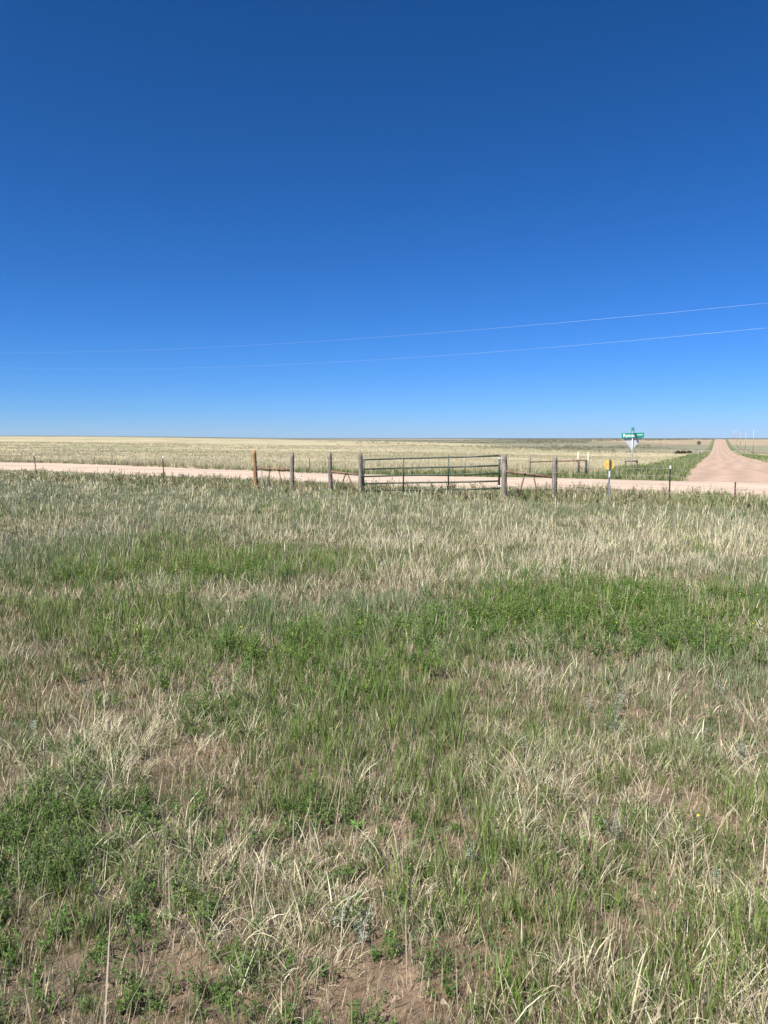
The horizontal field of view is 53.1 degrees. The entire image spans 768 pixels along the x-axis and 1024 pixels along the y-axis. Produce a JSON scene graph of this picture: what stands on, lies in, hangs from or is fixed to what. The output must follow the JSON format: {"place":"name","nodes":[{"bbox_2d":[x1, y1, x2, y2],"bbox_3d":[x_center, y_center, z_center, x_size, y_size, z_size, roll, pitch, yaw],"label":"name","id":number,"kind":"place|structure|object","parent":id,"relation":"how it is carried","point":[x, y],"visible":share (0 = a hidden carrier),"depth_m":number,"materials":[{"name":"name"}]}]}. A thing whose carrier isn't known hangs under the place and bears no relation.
{"place":"outdoors","nodes":[
{"label":"outdoors","id":0,"kind":"place"},
{"bbox_2d":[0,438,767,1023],"bbox_3d":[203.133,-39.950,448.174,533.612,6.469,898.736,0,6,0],"label":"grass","id":1,"kind":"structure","parent":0,"point":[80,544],"depth_m":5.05,"materials":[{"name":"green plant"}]},
{"bbox_2d":[0,436,767,1023],"bbox_3d":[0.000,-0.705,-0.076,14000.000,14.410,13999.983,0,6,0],"label":"ground","id":2,"kind":"structure","parent":0,"point":[380,966],"depth_m":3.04,"materials":[{"name":"beige plant"}]},
{"bbox_2d":[0,451,362,492],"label":"barbed wire fence","id":3,"kind":"object","parent":2,"relation":"on","point":[359,474],"visible":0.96,"depth_m":28.65,"materials":[{"name":"beige wood"}]},
{"bbox_2d":[44,451,521,469],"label":"wire fence","id":4,"kind":"object","parent":2,"relation":"on","point":[309,460],"visible":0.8,"depth_m":49.84,"materials":[{"name":"brown metal"}]},
{"bbox_2d":[0,463,767,1023],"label":"weeds","id":5,"kind":"object","parent":2,"relation":"on","point":[144,795],"visible":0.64,"depth_m":3.34,"materials":[{"name":"green plant"}]},
{"bbox_2d":[0,652,767,1023],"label":"soil crumbs","id":6,"kind":"object","parent":2,"relation":"on","point":[384,1014],"visible":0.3,"depth_m":2.61,"materials":[{"name":"brown soil"}]},
{"bbox_2d":[529,452,588,476],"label":"pipe brace fence","id":7,"kind":"object","parent":2,"relation":"on","point":[578,460],"visible":0.68,"depth_m":41.23,"materials":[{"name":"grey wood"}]},
{"bbox_2d":[604,458,613,498],"bbox_3d":[6.654,-0.846,22.710,0.296,1.468,0.054,0,6,0],"label":"marker sign","id":8,"kind":"object","parent":2,"relation":"on","point":[609,464],"visible":0.92,"depth_m":22.68,"materials":[{"name":"metal"}]},
{"bbox_2d":[625,459,637,468],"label":"rail fence","id":9,"kind":"object","parent":2,"relation":"on","point":[636,460],"visible":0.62,"depth_m":49.82,"materials":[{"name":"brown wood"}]},
{"bbox_2d":[622,427,643,471],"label":"street sign","id":10,"kind":"object","parent":2,"relation":"on","point":[632,439],"visible":1,"depth_m":41.83,"materials":[{"name":"metal"}]},
{"bbox_2d":[501,454,767,500],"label":"barbed wire fence","id":11,"kind":"object","parent":2,"relation":"on","point":[553,476],"visible":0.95,"depth_m":23.64,"materials":[{"name":"grey wood"}]},
{"bbox_2d":[362,455,500,491],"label":"farm gate","id":12,"kind":"structure","parent":11,"relation":"attached to","point":[448,474],"depth_m":25.63,"materials":[{"name":"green metal"}]},
{"bbox_2d":[736,444,766,455],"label":"verge fence","id":13,"kind":"object","parent":2,"relation":"on","point":[752,450],"visible":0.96,"depth_m":254.23,"materials":[{"name":"brown wood"}]},
{"bbox_2d":[0,462,767,496],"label":"road","id":14,"kind":"structure","parent":0,"point":[756,488],"depth_m":36.83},
{"bbox_2d":[0,0,767,437],"label":"sky","id":15,"kind":"structure","parent":0,"point":[194,176],"materials":[{"name":"blue"}]},
{"bbox_2d":[29,328,758,368],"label":"power line","id":16,"kind":"object","parent":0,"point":[457,354],"visible":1,"depth_m":48.14,"materials":[{"name":"metal"}]},
{"bbox_2d":[40,303,761,352],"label":"power line","id":17,"kind":"object","parent":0,"point":[415,334],"visible":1,"depth_m":49.03,"materials":[{"name":"metal"}]},
{"bbox_2d":[682,439,767,482],"bbox_3d":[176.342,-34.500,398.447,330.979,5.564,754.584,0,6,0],"label":"side road","id":18,"kind":"structure","parent":0,"point":[723,461],"depth_m":73.01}
]}

